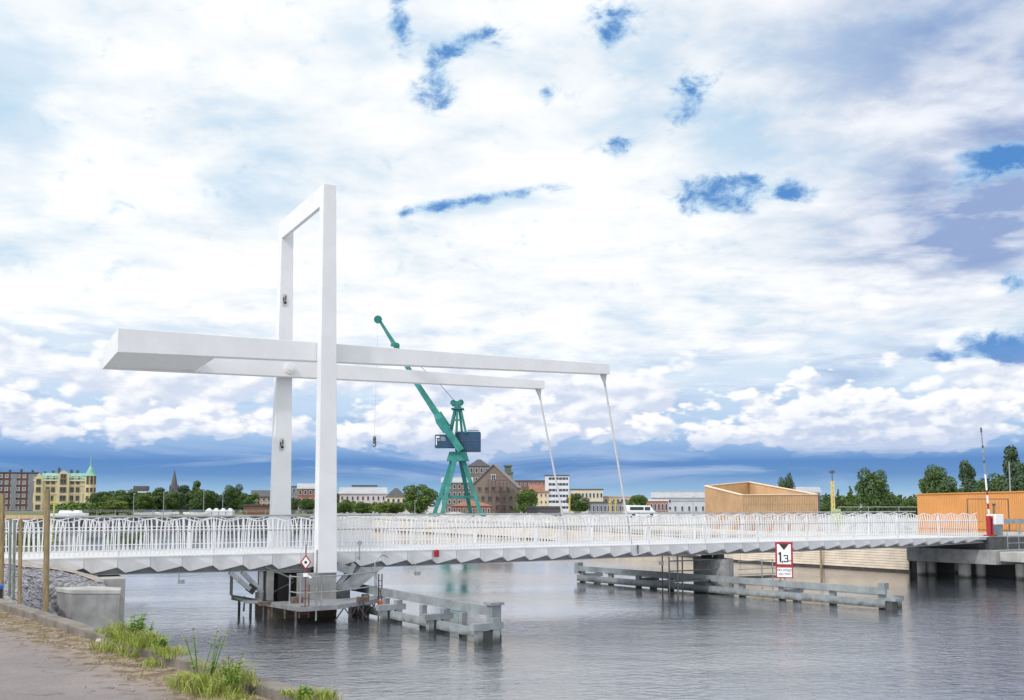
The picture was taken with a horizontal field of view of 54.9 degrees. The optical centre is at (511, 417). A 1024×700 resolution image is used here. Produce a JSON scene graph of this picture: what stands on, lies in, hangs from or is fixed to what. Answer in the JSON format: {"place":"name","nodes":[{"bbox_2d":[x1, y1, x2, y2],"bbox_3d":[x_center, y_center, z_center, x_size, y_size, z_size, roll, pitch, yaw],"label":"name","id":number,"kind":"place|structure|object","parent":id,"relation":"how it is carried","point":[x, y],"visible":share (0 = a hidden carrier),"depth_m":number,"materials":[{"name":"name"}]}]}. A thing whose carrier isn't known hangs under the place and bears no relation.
{"place":"outdoors","nodes":[
{"label":"outdoors","id":0,"kind":"place"},
{"bbox_2d":[4,537,43,551],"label":"bank","id":1,"kind":"structure","parent":0,"point":[26,549],"depth_m":51.07,"materials":[{"name":"stone"}]},
{"bbox_2d":[4,524,149,551],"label":"bank bushes","id":2,"kind":"object","parent":1,"relation":"on","point":[125,541],"visible":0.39,"depth_m":55.71,"materials":[{"name":"green plant"}]},
{"bbox_2d":[4,579,58,615],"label":"stone bank","id":3,"kind":"structure","parent":0,"point":[27,595],"depth_m":28.50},
{"bbox_2d":[0,494,4,598],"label":"fence post","id":4,"kind":"object","parent":3,"relation":"on","point":[2,514],"visible":0.66,"depth_m":19.65,"materials":[{"name":"wood"}]},
{"bbox_2d":[4,515,43,518],"bbox_3d":[-10.563,2.008,19.992,3.960,0.087,0.030,-3,-6,33],"label":"fence rail","id":5,"kind":"object","parent":4,"relation":"attached to","point":[23,516],"visible":1,"depth_m":19.35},
{"bbox_2d":[8,519,11,596],"bbox_3d":[-11.874,3.306,23.300,0.122,1.818,0.064,0,-5,0],"label":"steel tube","id":6,"kind":"object","parent":3,"relation":"on","point":[10,554],"visible":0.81,"depth_m":23.28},
{"bbox_2d":[17,519,22,603],"bbox_3d":[-12.377,3.663,24.781,0.134,2.224,0.068,0,-5,0],"label":"fence post","id":7,"kind":"object","parent":3,"relation":"on","point":[19,593],"visible":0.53,"depth_m":24.76,"materials":[{"name":"wood"}]},
{"bbox_2d":[4,576,59,615],"bbox_3d":[-14.244,5.511,25.598,9.681,2.438,18.141,0,-5,0],"label":"crushed stone","id":8,"kind":"object","parent":3,"relation":"on","point":[25,584],"visible":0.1,"depth_m":28.93,"materials":[{"name":"stone"}]},
{"bbox_2d":[12,520,15,600],"bbox_3d":[-11.276,3.221,22.304,0.121,1.806,0.064,0,-5,0],"label":"steel tube","id":9,"kind":"object","parent":8,"relation":"on","point":[14,559],"visible":1,"depth_m":22.28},
{"bbox_2d":[43,489,49,611],"bbox_3d":[-8.885,2.680,18.799,0.161,2.639,0.076,0,-5,0],"label":"fence post","id":10,"kind":"object","parent":3,"relation":"on","point":[46,555],"visible":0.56,"depth_m":18.78,"materials":[{"name":"wood"}]},
{"bbox_2d":[4,564,105,610],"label":"stone bank","id":11,"kind":"structure","parent":0,"point":[38,581],"depth_m":31.61,"materials":[{"name":"stone"}]},
{"bbox_2d":[4,558,101,582],"bbox_3d":[-16.803,5.088,32.584,5.850,0.808,1.850,3,-6,-28],"label":"sand strip","id":12,"kind":"object","parent":11,"relation":"on","point":[36,565],"visible":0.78,"depth_m":33.13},
{"bbox_2d":[4,562,104,585],"bbox_3d":[-16.585,5.412,28.430,9.478,2.226,9.289,3,-6,-28],"label":"crushed stone","id":13,"kind":"object","parent":11,"relation":"on","point":[56,576],"visible":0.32,"depth_m":32.07,"materials":[{"name":"gravel"}]},
{"bbox_2d":[0,610,270,699],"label":"quay pavement","id":14,"kind":"structure","parent":0,"point":[27,672],"depth_m":9.68,"materials":[{"name":"concrete"}]},
{"bbox_2d":[0,610,256,699],"bbox_3d":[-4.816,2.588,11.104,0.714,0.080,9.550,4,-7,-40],"label":"dry grass","id":15,"kind":"structure","parent":14,"relation":"on","point":[79,642],"depth_m":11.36,"materials":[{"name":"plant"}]},
{"bbox_2d":[184,627,218,676],"bbox_3d":[-2.854,2.139,8.967,0.280,0.425,0.253,-1,-5,15],"label":"weed","id":16,"kind":"object","parent":14,"relation":"on","point":[191,656],"visible":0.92,"depth_m":8.98,"materials":[{"name":"green plant"}]},
{"bbox_2d":[89,617,342,699],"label":"kerb grass","id":17,"kind":"structure","parent":14,"relation":"on","point":[203,678],"depth_m":8.89,"materials":[{"name":"plant"}]},
{"bbox_2d":[204,632,227,677],"bbox_3d":[-2.644,2.136,8.861,0.171,0.412,0.242,-2,-5,19],"label":"weed","id":18,"kind":"object","parent":14,"relation":"on","point":[212,668],"visible":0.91,"depth_m":8.83,"materials":[{"name":"green plant"}]},
{"bbox_2d":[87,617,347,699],"bbox_3d":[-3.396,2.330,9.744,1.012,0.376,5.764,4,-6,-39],"label":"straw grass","id":19,"kind":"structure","parent":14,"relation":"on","point":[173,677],"depth_m":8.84,"materials":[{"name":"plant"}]},
{"bbox_2d":[219,652,244,686],"bbox_3d":[-2.417,2.169,8.484,0.221,0.280,0.225,0,-5,0],"label":"weed","id":20,"kind":"object","parent":14,"relation":"on","point":[238,676],"visible":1,"depth_m":8.47,"materials":[{"name":"green plant"}]},
{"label":"quay wall","id":21,"kind":"structure","parent":14,"relation":"on","visible":0},
{"bbox_2d":[0,598,339,699],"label":"kerb","id":22,"kind":"structure","parent":21,"relation":"on","point":[272,687],"depth_m":10.69,"materials":[{"name":"concrete"}]},
{"bbox_2d":[127,612,147,635],"bbox_3d":[-4.331,2.403,11.365,0.257,0.316,0.311,0,-5,0],"label":"weed","id":23,"kind":"object","parent":22,"relation":"on","point":[139,621],"visible":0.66,"depth_m":11.32,"materials":[{"name":"green plant"}]},
{"bbox_2d":[5,509,341,516],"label":"lawn","id":24,"kind":"structure","parent":0,"point":[114,514],"depth_m":238.88,"materials":[{"name":"green plant"}]},
{"bbox_2d":[0,469,41,510],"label":"apartment building","id":25,"kind":"structure","parent":24,"relation":"on","point":[17,489],"depth_m":325.44,"materials":[{"name":"red brick"}]},
{"bbox_2d":[33,458,96,510],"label":"cream building","id":26,"kind":"structure","parent":24,"relation":"on","point":[63,486],"depth_m":318.92,"materials":[{"name":"paint"}]},
{"bbox_2d":[43,501,108,514],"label":"bushes","id":27,"kind":"object","parent":24,"relation":"on","point":[85,507],"visible":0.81,"depth_m":196.65,"materials":[{"name":"green plant"}]},
{"bbox_2d":[89,491,109,506],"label":"tree","id":28,"kind":"object","parent":24,"relation":"on","point":[95,498],"visible":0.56,"depth_m":247.54,"materials":[{"name":"green plant"}]},
{"bbox_2d":[98,495,125,513],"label":"tree","id":29,"kind":"object","parent":24,"relation":"on","point":[107,498],"visible":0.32,"depth_m":227.83,"materials":[{"name":"green plant"}]},
{"bbox_2d":[103,500,134,514],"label":"tree","id":30,"kind":"object","parent":24,"relation":"on","point":[120,507],"visible":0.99,"depth_m":203.04,"materials":[{"name":"green plant"}]},
{"bbox_2d":[114,489,138,511],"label":"tree","id":31,"kind":"object","parent":24,"relation":"on","point":[130,496],"visible":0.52,"depth_m":257.80,"materials":[{"name":"green plant"}]},
{"bbox_2d":[134,494,157,512],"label":"tree","id":32,"kind":"object","parent":24,"relation":"on","point":[144,501],"visible":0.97,"depth_m":247.71,"materials":[{"name":"green plant"}]},
{"bbox_2d":[151,487,165,511],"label":"tree","id":33,"kind":"object","parent":24,"relation":"on","point":[158,493],"visible":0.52,"depth_m":268.35,"materials":[{"name":"green plant"}]},
{"bbox_2d":[85,490,259,511],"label":"wood","id":34,"kind":"object","parent":24,"relation":"on","point":[255,496],"visible":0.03,"depth_m":282.85,"materials":[{"name":"green plant"}]},
{"bbox_2d":[161,492,186,511],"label":"tree","id":35,"kind":"object","parent":24,"relation":"on","point":[172,503],"visible":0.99,"depth_m":237.66,"materials":[{"name":"green plant"}]},
{"bbox_2d":[177,485,190,511],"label":"tree","id":36,"kind":"object","parent":24,"relation":"on","point":[185,489],"visible":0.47,"depth_m":267.50,"materials":[{"name":"green plant"}]},
{"bbox_2d":[188,480,200,510],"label":"tree","id":37,"kind":"object","parent":24,"relation":"on","point":[196,486],"visible":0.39,"depth_m":263.49,"materials":[{"name":"green plant"}]},
{"bbox_2d":[192,489,217,511],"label":"tree","id":38,"kind":"object","parent":24,"relation":"on","point":[209,497],"visible":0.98,"depth_m":243.12,"materials":[{"name":"green plant"}]},
{"bbox_2d":[213,491,230,509],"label":"tree","id":39,"kind":"object","parent":24,"relation":"on","point":[226,499],"visible":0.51,"depth_m":253.29,"materials":[{"name":"green plant"}]},
{"bbox_2d":[224,484,242,512],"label":"tree","id":40,"kind":"object","parent":24,"relation":"on","point":[233,494],"visible":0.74,"depth_m":259.70,"materials":[{"name":"green plant"}]},
{"bbox_2d":[237,493,252,512],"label":"tree","id":41,"kind":"object","parent":24,"relation":"on","point":[242,498],"visible":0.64,"depth_m":237.94,"materials":[{"name":"green plant"}]},
{"bbox_2d":[243,504,269,514],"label":"wooden shed","id":42,"kind":"structure","parent":24,"relation":"on","point":[255,509],"depth_m":209.09,"materials":[{"name":"wood"}]},
{"bbox_2d":[251,490,269,503],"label":"town building","id":43,"kind":"structure","parent":24,"relation":"on","point":[264,497],"depth_m":299.42,"materials":[{"name":"paint"}]},
{"bbox_2d":[297,483,314,510],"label":"town building","id":44,"kind":"structure","parent":24,"relation":"on","point":[306,490],"depth_m":339.09,"materials":[{"name":"red brick"}]},
{"bbox_2d":[297,498,314,513],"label":"tree","id":45,"kind":"object","parent":24,"relation":"on","point":[307,505],"visible":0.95,"depth_m":233.28,"materials":[{"name":"green plant"}]},
{"bbox_2d":[339,487,386,503],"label":"town building","id":46,"kind":"structure","parent":24,"relation":"on","point":[371,495],"depth_m":319.49,"materials":[{"name":"white paint"}]},
{"bbox_2d":[7,505,936,571],"bbox_3d":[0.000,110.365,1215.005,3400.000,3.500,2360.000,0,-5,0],"label":"bank","id":47,"kind":"structure","parent":0,"point":[913,563],"depth_m":146.72,"materials":[{"name":"concrete"}]},
{"bbox_2d":[50,511,82,515],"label":"motor boat","id":48,"kind":"object","parent":47,"relation":"on","point":[65,513],"visible":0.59,"depth_m":170.68,"materials":[{"name":"metal"}]},
{"bbox_2d":[337,499,356,513],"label":"tree","id":49,"kind":"object","parent":47,"relation":"on","point":[345,506],"visible":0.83,"depth_m":237.71,"materials":[{"name":"green plant"}]},
{"bbox_2d":[351,501,372,513],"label":"tree","id":50,"kind":"object","parent":47,"relation":"on","point":[361,507],"visible":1,"depth_m":232.84,"materials":[{"name":"green plant"}]},
{"bbox_2d":[337,500,400,512],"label":"shrubs","id":51,"kind":"object","parent":47,"relation":"on","point":[372,505],"visible":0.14,"depth_m":246.72,"materials":[{"name":"green plant"}]},
{"bbox_2d":[372,502,391,513],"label":"tree","id":52,"kind":"object","parent":47,"relation":"on","point":[380,508],"visible":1,"depth_m":228.04,"materials":[{"name":"green plant"}]},
{"bbox_2d":[385,488,405,511],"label":"town building","id":53,"kind":"structure","parent":47,"relation":"on","point":[394,495],"depth_m":289.12,"materials":[{"name":"paint"}]},
{"bbox_2d":[388,502,404,513],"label":"tree","id":54,"kind":"object","parent":47,"relation":"on","point":[396,508],"visible":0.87,"depth_m":229.95,"materials":[{"name":"green plant"}]},
{"bbox_2d":[401,484,438,513],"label":"tree","id":55,"kind":"object","parent":47,"relation":"on","point":[425,499],"visible":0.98,"depth_m":202.22,"materials":[{"name":"green plant"}]},
{"bbox_2d":[373,315,485,516],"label":"harbour crane","id":56,"kind":"object","parent":47,"relation":"on","point":[462,443],"visible":0.91,"depth_m":178.45,"materials":[{"name":"teal paint"}]},
{"bbox_2d":[441,477,472,512],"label":"brick building","id":57,"kind":"structure","parent":47,"relation":"on","point":[457,488],"depth_m":267.21,"materials":[{"name":"brown brick"}]},
{"bbox_2d":[452,500,490,513],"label":"brick house","id":58,"kind":"structure","parent":47,"relation":"on","point":[461,507],"depth_m":214.10,"materials":[{"name":"red tile"}]},
{"bbox_2d":[468,459,489,482],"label":"warehouse tower","id":59,"kind":"structure","parent":47,"relation":"on","point":[478,468],"depth_m":284.75,"materials":[{"name":"brown brick"}]},
{"bbox_2d":[469,464,521,512],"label":"gabled warehouse","id":60,"kind":"structure","parent":47,"relation":"on","point":[482,487],"depth_m":249.33,"materials":[{"name":"brown brick"}]},
{"bbox_2d":[488,476,506,512],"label":"scaffold","id":61,"kind":"object","parent":47,"relation":"on","point":[495,490],"visible":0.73,"depth_m":245.48,"materials":[{"name":"metal"}]},
{"bbox_2d":[512,489,538,512],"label":"tree","id":62,"kind":"object","parent":47,"relation":"on","point":[524,498],"visible":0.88,"depth_m":227.42,"materials":[{"name":"green plant"}]},
{"bbox_2d":[515,480,544,490],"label":"town building","id":63,"kind":"structure","parent":47,"relation":"on","point":[523,484],"depth_m":399.18,"materials":[{"name":"red brick"}]},
{"bbox_2d":[529,484,548,505],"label":"town building","id":64,"kind":"structure","parent":47,"relation":"on","point":[542,494],"depth_m":299.06,"materials":[{"name":"paint"}]},
{"bbox_2d":[526,506,562,515],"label":"dark canopy hall","id":65,"kind":"structure","parent":47,"relation":"on","point":[543,509],"depth_m":189.15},
{"bbox_2d":[544,475,569,511],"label":"office block","id":66,"kind":"structure","parent":47,"relation":"on","point":[562,483],"depth_m":299.21,"materials":[{"name":"white paint"}]},
{"bbox_2d":[566,493,590,512],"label":"tree","id":67,"kind":"object","parent":47,"relation":"on","point":[577,505],"visible":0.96,"depth_m":227.88,"materials":[{"name":"green plant"}]},
{"bbox_2d":[569,489,603,511],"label":"office building","id":68,"kind":"structure","parent":47,"relation":"on","point":[594,495],"depth_m":298.98,"materials":[{"name":"beige paint"}]},
{"bbox_2d":[588,502,622,512],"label":"market hall","id":69,"kind":"structure","parent":47,"relation":"on","point":[598,507],"depth_m":238.99,"materials":[{"name":"grey paint"}]},
{"bbox_2d":[603,496,631,510],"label":"office building","id":70,"kind":"structure","parent":47,"relation":"on","point":[612,498],"depth_m":308.87,"materials":[{"name":"beige brick"}]},
{"bbox_2d":[626,494,647,504],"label":"tree","id":71,"kind":"object","parent":47,"relation":"on","point":[639,499],"visible":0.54,"depth_m":223.04,"materials":[{"name":"green plant"}]},
{"bbox_2d":[626,505,656,516],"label":"parked van","id":72,"kind":"object","parent":47,"relation":"on","point":[639,509],"visible":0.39,"depth_m":168.30,"materials":[{"name":"white metal"}]},
{"bbox_2d":[372,517,911,571],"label":"timber quay wall","id":73,"kind":"structure","parent":47,"relation":"on","point":[888,559],"depth_m":68.86,"materials":[{"name":"wood"}]},
{"bbox_2d":[646,500,668,511],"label":"brick building","id":74,"kind":"structure","parent":47,"relation":"on","point":[659,505],"depth_m":258.85,"materials":[{"name":"red paint"}]},
{"bbox_2d":[651,492,704,510],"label":"white building","id":75,"kind":"structure","parent":47,"relation":"on","point":[669,496],"depth_m":330.70,"materials":[{"name":"grey metal"}]},
{"bbox_2d":[671,499,704,514],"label":"grey hall","id":76,"kind":"structure","parent":47,"relation":"on","point":[684,505],"depth_m":199.22,"materials":[{"name":"paint"}]},
{"bbox_2d":[778,472,795,489],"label":"tree","id":77,"kind":"object","parent":47,"relation":"on","point":[787,482],"visible":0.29,"depth_m":129.08,"materials":[{"name":"green plant"}]},
{"bbox_2d":[793,487,821,513],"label":"canopy","id":78,"kind":"object","parent":47,"relation":"on","point":[817,490],"visible":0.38,"depth_m":170.70,"materials":[{"name":"grey metal"}]},
{"bbox_2d":[820,493,830,514],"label":"tree","id":79,"kind":"object","parent":47,"relation":"on","point":[824,506],"visible":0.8,"depth_m":198.60,"materials":[{"name":"green plant"}]},
{"bbox_2d":[829,471,834,508],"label":"yellow mast","id":80,"kind":"object","parent":47,"relation":"on","point":[832,495],"visible":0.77,"depth_m":104.60,"materials":[{"name":"metal"}]},
{"bbox_2d":[843,486,857,515],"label":"tree","id":81,"kind":"object","parent":47,"relation":"on","point":[849,504],"visible":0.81,"depth_m":188.73,"materials":[{"name":"green plant"}]},
{"bbox_2d":[820,494,916,514],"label":"hedge","id":82,"kind":"object","parent":47,"relation":"on","point":[858,503],"visible":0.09,"depth_m":206.41,"materials":[{"name":"green plant"}]},
{"bbox_2d":[854,467,894,517],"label":"tree","id":83,"kind":"object","parent":47,"relation":"on","point":[879,498],"visible":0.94,"depth_m":148.46,"materials":[{"name":"green plant"}]},
{"bbox_2d":[849,512,911,529],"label":"gravel heap","id":84,"kind":"object","parent":47,"relation":"on","point":[883,527],"visible":0.24,"depth_m":88.11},
{"bbox_2d":[890,497,908,517],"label":"tree","id":85,"kind":"object","parent":47,"relation":"on","point":[900,503],"visible":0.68,"depth_m":168.22,"materials":[{"name":"green plant"}]},
{"bbox_2d":[905,498,917,516],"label":"tree","id":86,"kind":"object","parent":47,"relation":"on","point":[912,505],"visible":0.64,"depth_m":170.35,"materials":[{"name":"green plant"}]},
{"bbox_2d":[918,464,957,493],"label":"tree","id":87,"kind":"object","parent":47,"relation":"on","point":[932,481],"visible":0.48,"depth_m":129.03,"materials":[{"name":"green plant"}]},
{"bbox_2d":[916,491,1023,533],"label":"orange hoarding","id":88,"kind":"object","parent":47,"relation":"on","point":[940,503],"visible":0.51,"depth_m":69.86,"materials":[{"name":"wood"}]},
{"bbox_2d":[958,460,981,492],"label":"tree","id":89,"kind":"object","parent":47,"relation":"on","point":[967,473],"visible":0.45,"depth_m":134.56,"materials":[{"name":"green plant"}]},
{"bbox_2d":[975,473,1010,491],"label":"tree","id":90,"kind":"object","parent":47,"relation":"on","point":[992,484],"visible":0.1,"depth_m":131.91,"materials":[{"name":"green plant"}]},
{"bbox_2d":[993,445,1023,491],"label":"tree","id":91,"kind":"object","parent":47,"relation":"on","point":[1016,471],"visible":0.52,"depth_m":127.36,"materials":[{"name":"green plant"}]},
{"bbox_2d":[0,0,1023,504],"label":"sky","id":92,"kind":"structure","parent":0,"point":[788,234],"materials":[{"name":"white"}]},
{"bbox_2d":[5,528,1023,699],"bbox_3d":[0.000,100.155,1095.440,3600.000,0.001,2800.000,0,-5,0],"label":"water","id":93,"kind":"structure","parent":0,"point":[566,634],"depth_m":32.09,"materials":[{"name":"grey liquid"}]},
{"bbox_2d":[56,575,125,629],"bbox_3d":[-16.052,6.969,34.562,4.180,2.740,10.688,3,-6,-28],"label":"bridge abutment","id":94,"kind":"object","parent":93,"relation":"in","point":[91,605],"visible":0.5,"depth_m":30.68,"materials":[{"name":"concrete"}]},
{"bbox_2d":[6,516,314,527],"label":"quay wall","id":95,"kind":"structure","parent":93,"relation":"in","point":[153,521],"depth_m":175.23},
{"bbox_2d":[228,562,383,619],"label":"bridge pier","id":96,"kind":"structure","parent":93,"relation":"in","point":[271,586],"depth_m":37.83,"materials":[{"name":"concrete"}]},
{"bbox_2d":[230,550,384,625],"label":"service platform","id":97,"kind":"structure","parent":96,"relation":"attached to","point":[295,604],"depth_m":36.23,"materials":[{"name":"metal"}]},
{"bbox_2d":[300,545,310,606],"bbox_3d":[-7.314,5.608,34.952,0.411,2.200,0.108,1,-5,-8],"label":"diamond sign","id":98,"kind":"object","parent":97,"relation":"on","point":[305,562],"visible":1,"depth_m":34.94,"materials":[{"name":"metal"}]},
{"bbox_2d":[348,584,503,643],"bbox_3d":[-4.015,7.346,35.802,1.230,2.205,12.352,3,-6,-33],"label":"guide fence","id":99,"kind":"object","parent":96,"relation":"attached to","point":[493,625],"visible":0.53,"depth_m":33.29,"materials":[{"name":"concrete"}]},
{"bbox_2d":[4,183,987,583],"bbox_3d":[0.682,-0.755,46.161,57.950,15.750,6.300,3,-6,-28],"label":"drawbridge","id":100,"kind":"object","parent":96,"relation":"on","point":[282,357],"visible":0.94,"depth_m":41.42,"materials":[{"name":"white paint"}]},
{"bbox_2d":[657,556,717,595],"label":"scaffold walkway","id":101,"kind":"structure","parent":93,"relation":"in","point":[677,580],"depth_m":46.79,"materials":[{"name":"metal"}]},
{"bbox_2d":[693,554,733,586],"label":"bridge pier","id":102,"kind":"structure","parent":93,"relation":"in","point":[723,566],"depth_m":48.11,"materials":[{"name":"concrete"}]},
{"bbox_2d":[574,562,903,609],"bbox_3d":[10.199,8.505,47.928,1.829,2.110,19.352,4,-6,-38],"label":"guide fence","id":103,"kind":"object","parent":102,"relation":"attached to","point":[794,590],"visible":0.7,"depth_m":45.55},
{"bbox_2d":[775,542,792,588],"bbox_3d":[12.231,6.635,44.246,0.760,2.093,0.128,-1,-5,15],"label":"height sign","id":104,"kind":"object","parent":103,"relation":"on","point":[783,555],"visible":1,"depth_m":44.22,"materials":[{"name":"metal"}]},
{"bbox_2d":[738,559,780,589],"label":"scaffold walkway","id":105,"kind":"structure","parent":93,"relation":"in","point":[762,576],"depth_m":49.04,"materials":[{"name":"metal"}]},
{"bbox_2d":[906,532,1023,579],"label":"concrete jetty","id":106,"kind":"object","parent":93,"relation":"in","point":[994,555],"visible":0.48,"depth_m":57.97,"materials":[{"name":"concrete"}]},
{"bbox_2d":[980,427,996,535],"bbox_3d":[27.708,3.716,57.423,0.826,6.301,0.400,3,-6,-28],"label":"lift barrier","id":107,"kind":"object","parent":106,"relation":"on","point":[989,525],"visible":1,"depth_m":57.26,"materials":[{"name":"metal"}]},
{"bbox_2d":[987,514,1003,535],"bbox_3d":[28.503,6.309,58.075,0.700,1.247,0.600,3,-6,-28],"label":"control cabinet","id":108,"kind":"object","parent":106,"relation":"on","point":[998,521],"visible":0.81,"depth_m":57.81,"materials":[{"name":"metal"}]},
{"bbox_2d":[1004,519,1023,533],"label":"crash barrier","id":109,"kind":"object","parent":106,"relation":"on","point":[1014,521],"visible":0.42,"depth_m":60.23,"materials":[{"name":"metal"}]},
{"bbox_2d":[704,481,818,530],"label":"timber pavilion","id":110,"kind":"structure","parent":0,"point":[748,496],"depth_m":85.96,"materials":[{"name":"wood"}]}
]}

